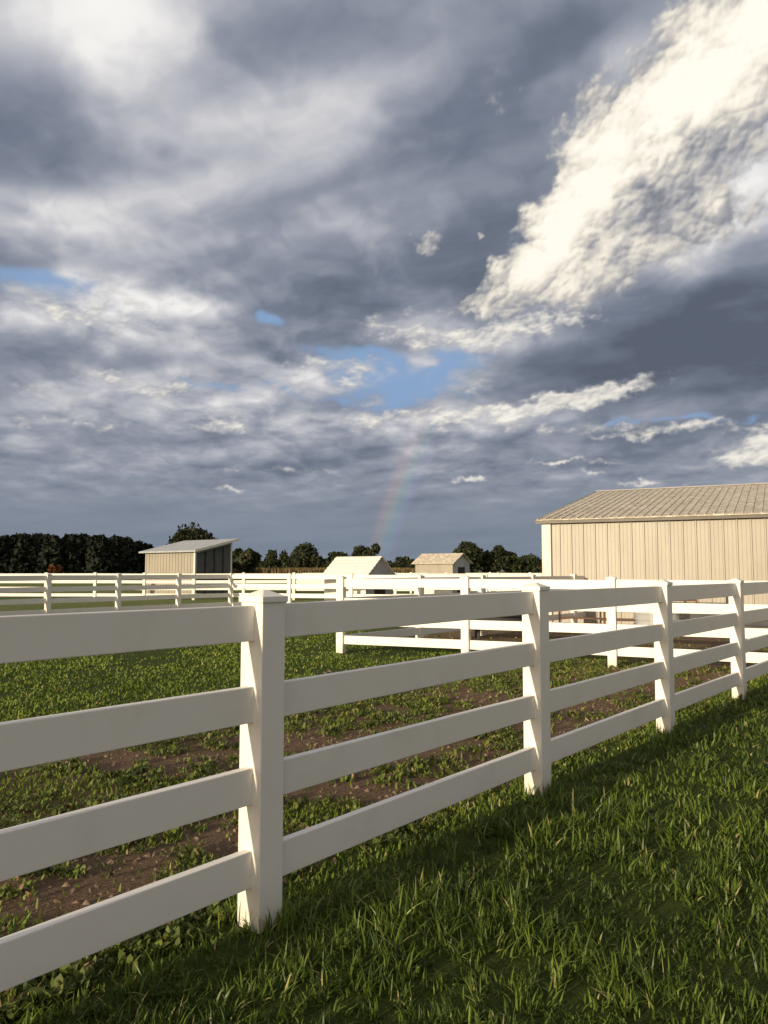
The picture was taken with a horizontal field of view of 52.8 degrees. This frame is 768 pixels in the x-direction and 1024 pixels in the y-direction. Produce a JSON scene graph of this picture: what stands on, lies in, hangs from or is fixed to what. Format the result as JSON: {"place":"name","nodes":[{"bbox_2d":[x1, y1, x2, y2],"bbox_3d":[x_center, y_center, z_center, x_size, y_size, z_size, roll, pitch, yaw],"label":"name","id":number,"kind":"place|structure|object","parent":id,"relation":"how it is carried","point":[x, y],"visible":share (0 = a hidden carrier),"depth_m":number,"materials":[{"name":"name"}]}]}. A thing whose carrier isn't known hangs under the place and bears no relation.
{"place":"outdoors","nodes":[
{"label":"outdoors","id":0,"kind":"place"},
{"bbox_2d":[232,567,414,573],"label":"dry corn field","id":1,"kind":"structure","parent":0,"point":[283,570],"depth_m":150.31,"materials":[{"name":"plant"}]},
{"bbox_2d":[0,0,767,570],"bbox_3d":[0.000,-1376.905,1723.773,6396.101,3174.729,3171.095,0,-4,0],"label":"sky","id":2,"kind":"structure","parent":0,"point":[402,278],"depth_m":2918.43,"materials":[{"name":"grey"}]},
{"bbox_2d":[0,571,767,1023],"bbox_3d":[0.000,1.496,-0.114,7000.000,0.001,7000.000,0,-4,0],"label":"ground","id":3,"kind":"structure","parent":0,"point":[506,965],"depth_m":3.96,"materials":[{"name":"green plant"}]},
{"bbox_2d":[47,564,62,583],"bbox_3d":[-18.680,3.509,43.854,0.903,1.177,0.652,2,-5,-28],"label":"autumn shrub","id":4,"kind":"object","parent":3,"relation":"on","point":[52,569],"visible":0.64,"depth_m":43.69,"materials":[{"name":"brown plant"}]},
{"bbox_2d":[0,532,153,573],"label":"conifer tree line","id":5,"kind":"object","parent":3,"relation":"on","point":[26,553],"visible":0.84,"depth_m":114.27,"materials":[{"name":"green plant"}]},
{"bbox_2d":[0,573,233,615],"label":"white rail fence","id":6,"kind":"object","parent":3,"relation":"on","point":[48,589],"visible":0.86,"depth_m":25.26,"materials":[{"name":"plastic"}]},
{"bbox_2d":[139,538,240,593],"bbox_3d":[-12.270,3.420,48.580,5.740,3.543,3.450,-4,-6,39],"label":"run in shed","id":7,"kind":"object","parent":3,"relation":"on","point":[213,556],"visible":0.69,"depth_m":47.34,"materials":[{"name":"beige metal"}]},
{"bbox_2d":[166,522,232,551],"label":"oak tree","id":8,"kind":"object","parent":3,"relation":"on","point":[186,533],"visible":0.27,"depth_m":118.46,"materials":[{"name":"green plant"}]},
{"bbox_2d":[232,547,261,572],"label":"maple tree","id":9,"kind":"object","parent":3,"relation":"on","point":[248,560],"visible":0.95,"depth_m":148.34,"materials":[{"name":"green plant"}]},
{"bbox_2d":[259,550,280,567],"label":"maple tree","id":10,"kind":"object","parent":3,"relation":"on","point":[271,560],"visible":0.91,"depth_m":228.30,"materials":[{"name":"green plant"}]},
{"bbox_2d":[0,572,541,599],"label":"white rail fence","id":11,"kind":"object","parent":3,"relation":"on","point":[145,581],"visible":0.41,"depth_m":39.98,"materials":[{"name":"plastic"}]},
{"bbox_2d":[279,549,293,567],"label":"maple tree","id":12,"kind":"object","parent":3,"relation":"on","point":[285,560],"visible":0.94,"depth_m":228.04,"materials":[{"name":"green plant"}]},
{"bbox_2d":[290,542,326,568],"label":"oak tree","id":13,"kind":"object","parent":3,"relation":"on","point":[305,555],"visible":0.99,"depth_m":188.15,"materials":[{"name":"green plant"}]},
{"bbox_2d":[326,551,349,567],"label":"maple tree","id":14,"kind":"object","parent":3,"relation":"on","point":[333,555],"visible":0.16,"depth_m":228.77,"materials":[{"name":"green plant"}]},
{"bbox_2d":[322,556,395,600],"bbox_3d":[-0.953,2.697,29.146,2.290,2.040,1.840,-4,-6,39],"label":"white shelter","id":15,"kind":"object","parent":3,"relation":"on","point":[367,565],"visible":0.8,"depth_m":28.77,"materials":[{"name":"metal"}]},
{"bbox_2d":[351,543,380,556],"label":"oak tree","id":16,"kind":"object","parent":3,"relation":"on","point":[361,550],"visible":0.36,"depth_m":184.21,"materials":[{"name":"green plant"}]},
{"bbox_2d":[0,578,767,991],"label":"white rail fence","id":17,"kind":"object","parent":3,"relation":"on","point":[260,702],"visible":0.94,"depth_m":3.34,"materials":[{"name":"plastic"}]},
{"bbox_2d":[0,623,767,1023],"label":"paddock grass","id":18,"kind":"structure","parent":3,"relation":"on","point":[134,689],"depth_m":7.60,"materials":[{"name":"green plant"}]},
{"bbox_2d":[0,654,767,930],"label":"soil clods","id":19,"kind":"object","parent":3,"relation":"on","point":[86,902],"visible":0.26,"depth_m":5.40,"materials":[{"name":"brown soil"}]},
{"bbox_2d":[0,661,767,1023],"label":"broadleaf weeds","id":20,"kind":"object","parent":3,"relation":"on","point":[56,983],"visible":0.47,"depth_m":4.98,"materials":[{"name":"green plant"}]},
{"bbox_2d":[232,573,541,605],"bbox_3d":[4.672,2.780,25.826,21.981,1.471,0.155,-1,-5,18],"label":"white rail fence","id":21,"kind":"object","parent":3,"relation":"on","point":[289,585],"visible":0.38,"depth_m":28.14,"materials":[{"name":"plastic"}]},
{"bbox_2d":[256,556,541,572],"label":"distant tree line","id":22,"kind":"object","parent":3,"relation":"on","point":[404,562],"visible":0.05,"depth_m":311.69,"materials":[{"name":"green plant"}]},
{"bbox_2d":[295,572,541,593],"bbox_3d":[6.959,4.674,50.755,26.155,1.473,0.156,0,-4,5],"label":"white rail fence","id":23,"kind":"object","parent":3,"relation":"on","point":[405,573],"visible":0.15,"depth_m":51.15,"materials":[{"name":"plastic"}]},
{"bbox_2d":[411,553,473,573],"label":"tan storage shed","id":24,"kind":"structure","parent":3,"relation":"on","point":[448,563],"depth_m":50.87,"materials":[{"name":"metal"}]},
{"bbox_2d":[424,574,461,593],"bbox_3d":[2.756,3.478,34.806,1.840,1.340,1.440,-4,-6,39],"label":"white shelter","id":25,"kind":"object","parent":3,"relation":"on","point":[429,591],"visible":0.06,"depth_m":34.40,"materials":[{"name":"metal"}]},
{"bbox_2d":[346,574,585,637],"bbox_3d":[3.859,2.332,19.944,0.156,1.473,14.661,-4,-6,39],"label":"white rail fence","id":26,"kind":"object","parent":3,"relation":"on","point":[418,632],"visible":0.3,"depth_m":16.56,"materials":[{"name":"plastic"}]},
{"bbox_2d":[452,541,484,572],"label":"oak tree","id":27,"kind":"object","parent":3,"relation":"on","point":[471,552],"visible":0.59,"depth_m":168.93,"materials":[{"name":"green plant"}]},
{"bbox_2d":[474,615,521,638],"bbox_3d":[2.750,2.531,17.333,1.500,0.580,0.550,0,-4,0],"label":"feed trough","id":28,"kind":"object","parent":3,"relation":"on","point":[506,618],"visible":0.1,"depth_m":17.07,"materials":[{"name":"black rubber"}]},
{"bbox_2d":[480,545,517,572],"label":"oak tree","id":29,"kind":"object","parent":3,"relation":"on","point":[499,557],"visible":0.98,"depth_m":172.86,"materials":[{"name":"green plant"}]},
{"bbox_2d":[506,553,539,572],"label":"maple tree","id":30,"kind":"object","parent":3,"relation":"on","point":[524,564],"visible":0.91,"depth_m":208.02,"materials":[{"name":"green plant"}]},
{"bbox_2d":[336,575,767,667],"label":"white rail fence","id":31,"kind":"object","parent":3,"relation":"on","point":[465,584],"visible":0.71,"depth_m":12.72,"materials":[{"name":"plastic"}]},
{"bbox_2d":[558,579,697,623],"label":"brown pipe gate","id":32,"kind":"structure","parent":3,"relation":"on","point":[604,618],"depth_m":19.95,"materials":[{"name":"brown metal"}]},
{"bbox_2d":[535,483,767,623],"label":"tan metal barn","id":33,"kind":"structure","parent":3,"relation":"on","point":[712,532],"depth_m":21.89,"materials":[{"name":"metal"}]},
{"bbox_2d":[633,612,683,624],"bbox_3d":[6.900,2.675,19.453,1.200,0.615,1.200,0,-4,0],"label":"round stock tank","id":34,"kind":"object","parent":3,"relation":"on","point":[642,618],"visible":0.29,"depth_m":19.10,"materials":[{"name":"metal"}]},
{"bbox_2d":[690,614,767,627],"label":"feed bunk","id":35,"kind":"object","parent":3,"relation":"on","point":[762,624],"visible":0.14,"depth_m":17.85,"materials":[{"name":"grey concrete"}]},
{"bbox_2d":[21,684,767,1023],"bbox_3d":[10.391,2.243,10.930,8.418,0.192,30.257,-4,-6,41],"label":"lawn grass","id":36,"kind":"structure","parent":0,"point":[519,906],"depth_m":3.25,"materials":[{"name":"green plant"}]}
]}

